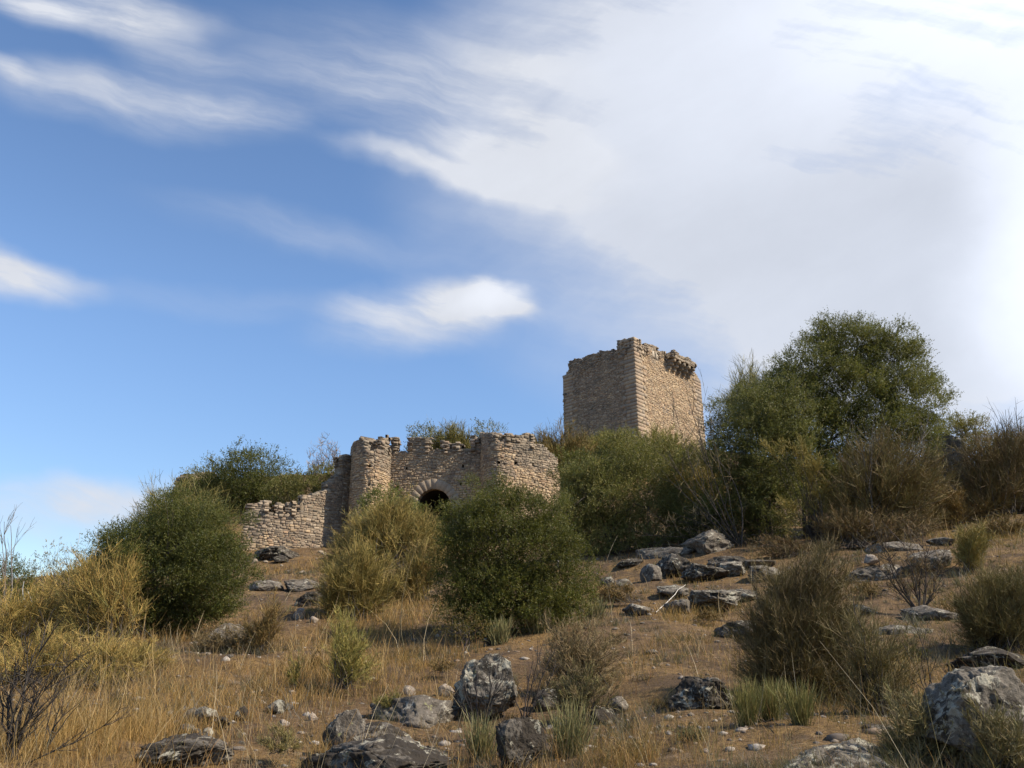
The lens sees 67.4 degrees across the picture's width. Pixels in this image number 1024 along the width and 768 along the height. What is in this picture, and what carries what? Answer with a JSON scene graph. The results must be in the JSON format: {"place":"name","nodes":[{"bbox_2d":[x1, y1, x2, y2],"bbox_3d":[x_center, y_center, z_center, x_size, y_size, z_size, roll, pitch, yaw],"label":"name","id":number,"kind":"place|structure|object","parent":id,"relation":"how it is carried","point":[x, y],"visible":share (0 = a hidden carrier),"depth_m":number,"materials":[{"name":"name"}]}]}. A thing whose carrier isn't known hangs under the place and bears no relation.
{"place":"outdoors","nodes":[
{"label":"outdoors","id":0,"kind":"place"},
{"bbox_2d":[0,450,1023,767],"bbox_3d":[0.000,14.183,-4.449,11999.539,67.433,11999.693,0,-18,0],"label":"ground","id":1,"kind":"structure","parent":0,"point":[626,686],"depth_m":9.24,"materials":[{"name":"soil"}]},
{"bbox_2d":[0,505,33,614],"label":"bare sapling","id":2,"kind":"object","parent":1,"relation":"on","point":[5,558],"visible":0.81,"depth_m":13.27,"materials":[{"name":"brown plant"}]},
{"bbox_2d":[0,551,41,613],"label":"corner bush","id":3,"kind":"object","parent":1,"relation":"on","point":[18,573],"visible":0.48,"depth_m":14.06,"materials":[{"name":"green plant"}]},
{"bbox_2d":[0,568,74,649],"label":"golden broom","id":4,"kind":"object","parent":1,"relation":"on","point":[21,606],"visible":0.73,"depth_m":10.87,"materials":[{"name":"yellow plant"}]},
{"bbox_2d":[0,620,116,685],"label":"golden broom","id":5,"kind":"object","parent":1,"relation":"on","point":[42,660],"visible":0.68,"depth_m":8.35,"materials":[{"name":"yellow plant"}]},
{"bbox_2d":[33,639,84,757],"bbox_3d":[-2.893,1.999,4.909,0.297,0.771,0.212,9,-20,-26],"label":"dark bare shrub","id":6,"kind":"object","parent":1,"relation":"on","point":[54,725],"visible":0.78,"depth_m":4.88,"materials":[{"name":"brown plant"}]},
{"bbox_2d":[20,553,100,595],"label":"golden broom","id":7,"kind":"object","parent":1,"relation":"on","point":[58,574],"visible":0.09,"depth_m":16.80,"materials":[{"name":"yellow plant"}]},
{"bbox_2d":[0,609,132,763],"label":"dark bare shrub","id":8,"kind":"object","parent":1,"relation":"on","point":[9,735],"visible":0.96,"depth_m":4.81,"materials":[{"name":"brown plant"}]},
{"bbox_2d":[41,625,157,690],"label":"golden broom","id":9,"kind":"object","parent":1,"relation":"on","point":[112,650],"visible":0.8,"depth_m":8.28,"materials":[{"name":"yellow plant"}]},
{"bbox_2d":[42,530,166,645],"bbox_3d":[-5.890,3.000,11.035,1.853,1.960,1.467,0,-18,0],"label":"golden broom","id":10,"kind":"object","parent":1,"relation":"on","point":[95,600],"visible":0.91,"depth_m":10.84,"materials":[{"name":"yellow plant"}]},
{"bbox_2d":[108,625,180,675],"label":"golden broom","id":11,"kind":"object","parent":1,"relation":"on","point":[158,651],"visible":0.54,"depth_m":8.99,"materials":[{"name":"yellow plant"}]},
{"bbox_2d":[79,477,273,637],"bbox_3d":[-5.292,2.755,11.974,2.927,2.491,2.336,0,-18,0],"label":"evergreen bush","id":12,"kind":"object","parent":1,"relation":"on","point":[187,597],"visible":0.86,"depth_m":11.67,"materials":[{"name":"green plant"}]},
{"bbox_2d":[135,733,233,767],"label":"rock","id":13,"kind":"object","parent":1,"relation":"on","point":[197,749],"visible":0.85,"depth_m":4.83,"materials":[{"name":"stone"}]},
{"bbox_2d":[123,468,255,573],"bbox_3d":[-15.394,6.972,35.423,6.655,6.396,4.358,0,-18,0],"label":"skyline broom","id":14,"kind":"object","parent":1,"relation":"on","point":[190,497],"visible":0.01,"depth_m":35.71,"materials":[{"name":"green plant"}]},
{"bbox_2d":[171,450,252,508],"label":"hill shrub","id":15,"kind":"object","parent":1,"relation":"on","point":[191,479],"visible":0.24,"depth_m":55.81,"materials":[{"name":"green plant"}]},
{"bbox_2d":[184,617,250,653],"bbox_3d":[-3.965,3.421,10.361,0.885,0.530,0.556,0,-18,0],"label":"dry brush","id":16,"kind":"object","parent":1,"relation":"on","point":[218,637],"visible":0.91,"depth_m":10.31,"materials":[{"name":"brown plant"}]},
{"bbox_2d":[191,438,308,516],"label":"hill tree","id":17,"kind":"object","parent":1,"relation":"on","point":[246,492],"visible":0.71,"depth_m":54.10,"materials":[{"name":"green plant"}]},
{"bbox_2d":[223,584,291,654],"bbox_3d":[-3.470,3.229,10.495,0.938,0.979,0.778,0,-18,0],"label":"dry brush","id":18,"kind":"object","parent":1,"relation":"on","point":[264,628],"visible":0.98,"depth_m":10.34,"materials":[{"name":"brown plant"}]},
{"bbox_2d":[254,546,299,560],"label":"rock","id":19,"kind":"object","parent":1,"relation":"on","point":[269,553],"visible":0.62,"depth_m":40.35,"materials":[{"name":"stone"}]},
{"bbox_2d":[255,721,304,755],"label":"blurred shrub","id":20,"kind":"object","parent":1,"relation":"on","point":[281,746],"visible":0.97,"depth_m":5.11,"materials":[{"name":"green plant"}]},
{"bbox_2d":[256,465,320,509],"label":"bush","id":21,"kind":"object","parent":1,"relation":"on","point":[275,483],"visible":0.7,"depth_m":51.50,"materials":[{"name":"green plant"}]},
{"bbox_2d":[241,454,350,550],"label":"curtain wall","id":22,"kind":"structure","parent":1,"relation":"on","point":[304,523],"depth_m":46.33,"materials":[{"name":"stone"}]},
{"bbox_2d":[284,579,318,591],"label":"rock","id":23,"kind":"object","parent":1,"relation":"on","point":[301,585],"visible":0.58,"depth_m":17.83,"materials":[{"name":"grey stone"}]},
{"bbox_2d":[282,456,334,496],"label":"bush","id":24,"kind":"object","parent":1,"relation":"on","point":[318,471],"visible":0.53,"depth_m":52.39,"materials":[{"name":"green plant"}]},
{"bbox_2d":[307,433,340,487],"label":"leafless tree","id":25,"kind":"object","parent":1,"relation":"on","point":[330,451],"visible":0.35,"depth_m":53.78,"materials":[{"name":"brown plant"}]},
{"bbox_2d":[322,709,365,749],"bbox_3d":[-1.186,2.483,5.410,0.305,0.362,0.183,0,-18,0],"label":"rock","id":26,"kind":"object","parent":1,"relation":"on","point":[345,720],"visible":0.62,"depth_m":5.38,"materials":[{"name":"grey stone"}]},
{"bbox_2d":[319,595,384,696],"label":"wispy broom","id":27,"kind":"object","parent":1,"relation":"on","point":[351,652],"visible":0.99,"depth_m":8.11,"materials":[{"name":"green plant"}]},
{"bbox_2d":[303,526,411,620],"bbox_3d":[-2.767,3.499,13.726,1.652,1.873,1.715,16,-24,-41],"label":"golden broom","id":28,"kind":"object","parent":1,"relation":"on","point":[353,579],"visible":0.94,"depth_m":13.57,"materials":[{"name":"yellow plant"}]},
{"bbox_2d":[299,734,450,767],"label":"rock","id":29,"kind":"object","parent":1,"relation":"on","point":[402,752],"visible":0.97,"depth_m":4.72,"materials":[{"name":"stone"}]},
{"bbox_2d":[310,482,452,572],"bbox_3d":[-4.674,5.667,28.674,5.316,4.077,4.308,-9,-20,26],"label":"golden broom","id":30,"kind":"object","parent":1,"relation":"on","point":[392,526],"visible":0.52,"depth_m":28.10,"materials":[{"name":"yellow plant"}]},
{"bbox_2d":[362,721,411,738],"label":"rock","id":31,"kind":"object","parent":1,"relation":"on","point":[390,729],"visible":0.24,"depth_m":5.79,"materials":[{"name":"stone"}]},
{"bbox_2d":[353,478,428,517],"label":"fresh shrub","id":32,"kind":"object","parent":1,"relation":"on","point":[377,495],"visible":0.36,"depth_m":35.95,"materials":[{"name":"green plant"}]},
{"bbox_2d":[341,499,448,539],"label":"green broom","id":33,"kind":"object","parent":1,"relation":"on","point":[415,511],"visible":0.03,"depth_m":31.80,"materials":[{"name":"green plant"}]},
{"bbox_2d":[375,527,447,604],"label":"golden broom","id":34,"kind":"object","parent":1,"relation":"on","point":[416,558],"visible":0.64,"depth_m":15.83,"materials":[{"name":"green plant"}]},
{"bbox_2d":[370,695,467,728],"bbox_3d":[-0.814,3.005,6.885,0.992,0.431,0.890,0,-18,0],"label":"rock","id":35,"kind":"object","parent":1,"relation":"on","point":[428,708],"visible":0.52,"depth_m":6.74,"materials":[{"name":"grey stone"}]},
{"bbox_2d":[416,414,477,450],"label":"courtyard broom","id":36,"kind":"object","parent":1,"relation":"on","point":[450,436],"visible":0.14,"depth_m":55.85,"materials":[{"name":"green plant"}]},
{"bbox_2d":[346,432,560,536],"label":"castle gatehouse","id":37,"kind":"object","parent":1,"relation":"on","point":[436,474],"visible":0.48,"depth_m":48.10,"materials":[{"name":"stone"}]},
{"bbox_2d":[420,597,496,650],"bbox_3d":[-0.740,3.347,10.673,1.082,0.768,0.820,0,-18,0],"label":"thicket","id":38,"kind":"object","parent":1,"relation":"on","point":[468,633],"visible":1,"depth_m":10.64,"materials":[{"name":"brown plant"}]},
{"bbox_2d":[454,704,499,762],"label":"spiky clump","id":39,"kind":"object","parent":1,"relation":"on","point":[477,737],"visible":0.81,"depth_m":5.27,"materials":[{"name":"plant"}]},
{"bbox_2d":[440,651,513,733],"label":"charred twigs","id":40,"kind":"object","parent":1,"relation":"on","point":[488,707],"visible":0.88,"depth_m":6.06,"materials":[{"name":"brown plant"}]},
{"bbox_2d":[453,653,517,717],"bbox_3d":[-0.251,2.801,7.124,0.546,0.572,0.575,5,-19,-14],"label":"rock","id":41,"kind":"object","parent":1,"relation":"on","point":[469,670],"visible":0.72,"depth_m":6.99,"materials":[{"name":"stone"}]},
{"bbox_2d":[485,616,518,644],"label":"spiky clump","id":42,"kind":"object","parent":1,"relation":"on","point":[502,631],"visible":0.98,"depth_m":10.75,"materials":[{"name":"plant"}]},
{"bbox_2d":[0,512,1021,767],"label":"tall dry stalks","id":43,"kind":"object","parent":1,"relation":"on","point":[402,678],"visible":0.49,"depth_m":6.17,"materials":[{"name":"beige plant"}]},
{"bbox_2d":[0,511,1022,767],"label":"tall straw","id":44,"kind":"object","parent":1,"relation":"on","point":[152,707],"visible":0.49,"depth_m":6.39,"materials":[{"name":"yellow plant"}]},
{"bbox_2d":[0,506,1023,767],"bbox_3d":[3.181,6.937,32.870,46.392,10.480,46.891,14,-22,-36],"label":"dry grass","id":45,"kind":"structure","parent":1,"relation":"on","point":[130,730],"depth_m":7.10,"materials":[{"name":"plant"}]},
{"bbox_2d":[0,511,1023,767],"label":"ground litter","id":46,"kind":"object","parent":1,"relation":"on","point":[562,681],"visible":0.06,"depth_m":8.01,"materials":[{"name":"brown plant"}]},
{"bbox_2d":[2,515,1021,767],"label":"gravel","id":47,"kind":"structure","parent":1,"relation":"on","point":[838,737],"depth_m":6.05,"materials":[{"name":"grey stone"}]},
{"bbox_2d":[416,464,609,639],"bbox_3d":[-0.032,2.603,12.005,2.767,2.733,2.421,-11,-21,30],"label":"central bush","id":48,"kind":"object","parent":1,"relation":"on","point":[473,579],"visible":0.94,"depth_m":11.67,"materials":[{"name":"green plant"}]},
{"bbox_2d":[495,716,545,767],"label":"rock","id":49,"kind":"object","parent":1,"relation":"on","point":[517,732],"visible":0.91,"depth_m":4.97,"materials":[{"name":"stone"}]},
{"bbox_2d":[512,640,560,716],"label":"charred twigs","id":50,"kind":"object","parent":1,"relation":"on","point":[534,703],"visible":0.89,"depth_m":7.07,"materials":[{"name":"brown plant"}]},
{"bbox_2d":[519,595,562,633],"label":"spiky clump","id":51,"kind":"object","parent":1,"relation":"on","point":[535,628],"visible":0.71,"depth_m":11.37,"materials":[{"name":"plant"}]},
{"bbox_2d":[532,688,563,711],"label":"rock","id":52,"kind":"object","parent":1,"relation":"on","point":[542,700],"visible":0.38,"depth_m":7.21,"materials":[{"name":"stone"}]},
{"bbox_2d":[521,416,600,482],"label":"courtyard broom","id":53,"kind":"object","parent":1,"relation":"on","point":[550,443],"visible":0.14,"depth_m":58.66,"materials":[{"name":"green plant"}]},
{"bbox_2d":[535,691,601,757],"bbox_3d":[0.401,2.378,5.373,0.496,0.450,0.518,0,-18,0],"label":"spiky clump","id":54,"kind":"object","parent":1,"relation":"on","point":[571,725],"visible":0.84,"depth_m":5.31,"materials":[{"name":"plant"}]},
{"bbox_2d":[517,609,632,688],"bbox_3d":[0.636,2.842,8.166,1.277,0.904,0.808,0,-18,0],"label":"dry grey shrub","id":55,"kind":"object","parent":1,"relation":"on","point":[569,652],"visible":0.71,"depth_m":8.09,"materials":[{"name":"green plant"}]},
{"bbox_2d":[544,657,624,719],"bbox_3d":[0.623,2.636,6.683,0.678,0.515,0.505,7,-19,-22],"label":"dry grey shrub","id":56,"kind":"object","parent":1,"relation":"on","point":[588,689],"visible":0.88,"depth_m":6.63,"materials":[{"name":"green plant"}]},
{"bbox_2d":[543,440,628,530],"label":"slope shrub","id":57,"kind":"object","parent":1,"relation":"on","point":[574,455],"visible":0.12,"depth_m":44.37,"materials":[{"name":"green plant"}]},
{"bbox_2d":[574,592,614,619],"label":"spiky clump","id":58,"kind":"object","parent":1,"relation":"on","point":[599,609],"visible":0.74,"depth_m":13.05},
{"bbox_2d":[573,579,641,605],"bbox_3d":[1.825,4.073,14.982,1.604,0.597,0.936,0,-18,0],"label":"dry brush","id":59,"kind":"object","parent":1,"relation":"on","point":[618,595],"visible":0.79,"depth_m":14.87,"materials":[{"name":"brown plant"}]},
{"bbox_2d":[532,421,724,557],"bbox_3d":[3.763,3.272,24.031,6.321,4.619,3.873,0,-18,0],"label":"wild olive","id":60,"kind":"object","parent":1,"relation":"on","point":[613,526],"visible":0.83,"depth_m":23.59,"materials":[{"name":"green plant"}]},
{"bbox_2d":[562,337,705,449],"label":"castle keep","id":61,"kind":"structure","parent":1,"relation":"on","point":[629,382],"depth_m":79.33,"materials":[{"name":"stone"}]},
{"bbox_2d":[640,564,661,581],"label":"rock","id":62,"kind":"object","parent":1,"relation":"on","point":[650,572],"visible":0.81,"depth_m":17.51,"materials":[{"name":"grey stone"}]},
{"bbox_2d":[610,421,711,476],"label":"keep broom","id":63,"kind":"object","parent":1,"relation":"on","point":[676,435],"visible":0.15,"depth_m":62.81,"materials":[{"name":"green plant"}]},
{"bbox_2d":[635,546,694,559],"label":"rock","id":64,"kind":"object","parent":1,"relation":"on","point":[647,553],"visible":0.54,"depth_m":20.53,"materials":[{"name":"grey stone"}]},
{"bbox_2d":[656,553,691,576],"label":"rock","id":65,"kind":"object","parent":1,"relation":"on","point":[666,564],"visible":0.59,"depth_m":18.01,"materials":[{"name":"stone"}]},
{"bbox_2d":[625,493,749,549],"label":"drooping branches","id":66,"kind":"object","parent":1,"relation":"on","point":[708,527],"visible":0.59,"depth_m":21.30,"materials":[{"name":"brown plant"}]},
{"bbox_2d":[647,448,728,533],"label":"yellowing broom","id":67,"kind":"object","parent":1,"relation":"on","point":[705,473],"visible":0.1,"depth_m":26.67,"materials":[{"name":"green plant"}]},
{"bbox_2d":[650,370,748,546],"bbox_3d":[5.403,1.987,21.835,2.792,5.320,2.810,-9,-20,25],"label":"bent sapling","id":68,"kind":"object","parent":1,"relation":"on","point":[738,543],"visible":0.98,"depth_m":21.17,"materials":[{"name":"brown plant"}]},
{"bbox_2d":[668,676,732,710],"bbox_3d":[1.673,2.716,6.649,0.466,0.348,0.605,-15,-23,39],"label":"rock","id":69,"kind":"object","parent":1,"relation":"on","point":[692,694],"visible":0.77,"depth_m":6.51,"materials":[{"name":"stone"}]},
{"bbox_2d":[680,563,729,581],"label":"rock","id":70,"kind":"object","parent":1,"relation":"on","point":[693,571],"visible":0.86,"depth_m":16.83,"materials":[{"name":"stone"}]},
{"bbox_2d":[681,529,733,553],"bbox_3d":[5.254,4.271,20.330,1.319,0.841,1.501,0,-18,0],"label":"rock","id":71,"kind":"object","parent":1,"relation":"on","point":[709,541],"visible":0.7,"depth_m":19.99,"materials":[{"name":"grey stone"}]},
{"bbox_2d":[688,589,742,609],"bbox_3d":[3.630,3.950,13.956,0.930,0.424,0.996,8,-19,-22],"label":"rock","id":72,"kind":"object","parent":1,"relation":"on","point":[712,597],"visible":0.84,"depth_m":13.66,"materials":[{"name":"stone"}]},
{"bbox_2d":[665,461,788,542],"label":"dense undergrowth","id":73,"kind":"object","parent":1,"relation":"on","point":[690,521],"visible":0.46,"depth_m":22.18,"materials":[{"name":"brown plant"}]},
{"bbox_2d":[721,673,772,726],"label":"spiky clump","id":74,"kind":"object","parent":1,"relation":"on","point":[751,713],"visible":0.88,"depth_m":5.68,"materials":[{"name":"plant"}]},
{"bbox_2d":[709,349,786,534],"bbox_3d":[7.908,1.860,25.163,2.887,6.196,2.581,0,-18,0],"label":"feathery broom","id":75,"kind":"object","parent":1,"relation":"on","point":[752,372],"visible":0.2,"depth_m":25.60,"materials":[{"name":"green plant"}]},
{"bbox_2d":[692,369,823,543],"bbox_3d":[7.226,1.990,22.231,3.983,5.247,2.958,0,-18,0],"label":"olive lobe","id":76,"kind":"object","parent":1,"relation":"on","point":[765,483],"visible":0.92,"depth_m":21.94,"materials":[{"name":"green plant"}]},
{"bbox_2d":[749,675,794,720],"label":"spiky clump","id":77,"kind":"object","parent":1,"relation":"on","point":[770,712],"visible":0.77,"depth_m":5.75,"materials":[{"name":"plant"}]},
{"bbox_2d":[754,431,834,544],"bbox_3d":[7.586,2.780,20.421,2.177,3.095,1.318,7,-19,-20],"label":"hanging broom","id":78,"kind":"object","parent":1,"relation":"on","point":[809,473],"visible":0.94,"depth_m":20.35,"materials":[{"name":"green plant"}]},
{"bbox_2d":[744,533,847,557],"bbox_3d":[6.881,3.968,18.752,2.534,0.660,1.291,0,-18,0],"label":"dry brush","id":79,"kind":"object","parent":1,"relation":"on","point":[793,549],"visible":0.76,"depth_m":18.62,"materials":[{"name":"brown plant"}]},
{"bbox_2d":[767,675,826,726],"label":"spiky clump","id":80,"kind":"object","parent":1,"relation":"on","point":[796,706],"visible":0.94,"depth_m":5.46,"materials":[{"name":"plant"}]},
{"bbox_2d":[716,524,887,704],"bbox_3d":[2.670,2.196,7.091,1.546,1.809,1.243,-5,-19,16],"label":"broom","id":81,"kind":"object","parent":1,"relation":"on","point":[792,605],"visible":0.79,"depth_m":6.94,"materials":[{"name":"green plant"}]},
{"bbox_2d":[783,737,895,767],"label":"rock","id":82,"kind":"object","parent":1,"relation":"on","point":[842,747],"visible":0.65,"depth_m":4.42,"materials":[{"name":"stone"}]},
{"bbox_2d":[731,310,964,536],"bbox_3d":[10.553,1.086,23.777,7.605,7.389,3.604,0,-18,0],"label":"olive tree","id":83,"kind":"object","parent":1,"relation":"on","point":[864,364],"visible":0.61,"depth_m":23.53,"materials":[{"name":"green plant"}]},
{"bbox_2d":[845,576,887,599],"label":"scrub","id":84,"kind":"object","parent":1,"relation":"on","point":[867,589],"visible":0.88,"depth_m":13.11,"materials":[{"name":"brown plant"}]},
{"bbox_2d":[844,563,903,582],"bbox_3d":[7.129,3.798,15.019,1.140,0.515,1.098,-10,-20,27],"label":"rock","id":85,"kind":"object","parent":1,"relation":"on","point":[869,571],"visible":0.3,"depth_m":14.72,"materials":[{"name":"grey stone"}]},
{"bbox_2d":[812,566,941,717],"bbox_3d":[2.916,2.126,6.236,0.871,1.330,0.792,0,-18,0],"label":"thin broom","id":86,"kind":"object","parent":1,"relation":"on","point":[865,669],"visible":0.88,"depth_m":6.10,"materials":[{"name":"green plant"}]},
{"bbox_2d":[808,500,956,548],"bbox_3d":[9.241,3.554,19.310,3.553,1.330,1.703,0,-18,0],"label":"rusty brush","id":87,"kind":"object","parent":1,"relation":"on","point":[852,530],"visible":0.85,"depth_m":19.00,"materials":[{"name":"brown plant"}]},
{"bbox_2d":[821,387,950,521],"bbox_3d":[9.945,2.130,20.189,3.698,4.031,1.942,0,-18,0],"label":"grey sapling","id":88,"kind":"object","parent":1,"relation":"on","point":[923,434],"visible":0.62,"depth_m":20.06,"materials":[{"name":"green plant"}]},
{"bbox_2d":[808,412,968,539],"bbox_3d":[9.868,2.660,20.285,4.408,3.933,3.213,4,-18,-11],"label":"rusty brush","id":89,"kind":"object","parent":1,"relation":"on","point":[917,485],"visible":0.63,"depth_m":19.89,"materials":[{"name":"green plant"}]},
{"bbox_2d":[864,541,922,552],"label":"rock","id":90,"kind":"object","parent":1,"relation":"on","point":[898,548],"visible":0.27,"depth_m":16.99,"materials":[{"name":"grey stone"}]},
{"bbox_2d":[854,511,960,606],"bbox_3d":[6.031,2.660,11.542,1.370,1.648,0.929,0,-18,0],"label":"dead bush","id":91,"kind":"object","parent":1,"relation":"on","point":[921,575],"visible":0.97,"depth_m":11.52,"materials":[{"name":"brown plant"}]},
{"bbox_2d":[868,677,986,767],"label":"grey foreground bush","id":92,"kind":"object","parent":1,"relation":"on","point":[911,728],"visible":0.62,"depth_m":4.44,"materials":[{"name":"green plant"}]},
{"bbox_2d":[905,549,952,569],"bbox_3d":[8.045,3.441,14.798,0.816,0.513,1.128,-10,-21,29],"label":"rock","id":93,"kind":"object","parent":1,"relation":"on","point":[946,557],"visible":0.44,"depth_m":14.49,"materials":[{"name":"grey stone"}]},
{"bbox_2d":[900,605,959,620],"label":"rock","id":94,"kind":"object","parent":1,"relation":"on","point":[942,614],"visible":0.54,"depth_m":10.54,"materials":[{"name":"grey stone"}]},
{"bbox_2d":[924,434,969,492],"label":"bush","id":95,"kind":"object","parent":1,"relation":"on","point":[957,444],"visible":0.25,"depth_m":24.63,"materials":[{"name":"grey plant"}]},
{"bbox_2d":[920,471,999,527],"bbox_3d":[11.898,3.175,21.067,2.611,1.946,1.757,0,-18,0],"label":"purple brush","id":96,"kind":"object","parent":1,"relation":"on","point":[960,510],"visible":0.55,"depth_m":20.71,"materials":[{"name":"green plant"}]},
{"bbox_2d":[931,407,1000,457],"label":"dome shrub","id":97,"kind":"object","parent":1,"relation":"on","point":[964,424],"visible":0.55,"depth_m":27.62,"materials":[{"name":"green plant"}]},
{"bbox_2d":[918,665,1023,758],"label":"rock","id":98,"kind":"object","parent":1,"relation":"on","point":[1005,684],"visible":0.66,"depth_m":4.36,"materials":[{"name":"stone"}]},
{"bbox_2d":[947,519,1003,572],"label":"broom","id":99,"kind":"object","parent":1,"relation":"on","point":[970,544],"visible":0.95,"depth_m":14.03,"materials":[{"name":"green plant"}]},
{"bbox_2d":[934,410,1023,520],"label":"purple brush","id":100,"kind":"object","parent":1,"relation":"on","point":[992,477],"visible":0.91,"depth_m":21.37,"materials":[{"name":"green plant"}]},
{"bbox_2d":[935,548,1023,652],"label":"broom","id":101,"kind":"object","parent":1,"relation":"on","point":[991,612],"visible":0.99,"depth_m":8.39,"materials":[{"name":"green plant"}]},
{"bbox_2d":[946,646,1023,667],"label":"rock","id":102,"kind":"object","parent":1,"relation":"on","point":[1001,656],"visible":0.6,"depth_m":7.66,"materials":[{"name":"stone"}]},
{"bbox_2d":[948,679,1023,767],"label":"grey foreground bush","id":103,"kind":"object","parent":1,"relation":"on","point":[993,731],"visible":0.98,"depth_m":4.08,"materials":[{"name":"green plant"}]},
{"bbox_2d":[970,510,1023,536],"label":"dry brush","id":104,"kind":"object","parent":1,"relation":"on","point":[998,525],"visible":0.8,"depth_m":17.21,"materials":[{"name":"brown plant"}]},
{"bbox_2d":[0,0,1023,579],"label":"sky","id":105,"kind":"structure","parent":0,"point":[290,224],"materials":[{"name":"blue"}]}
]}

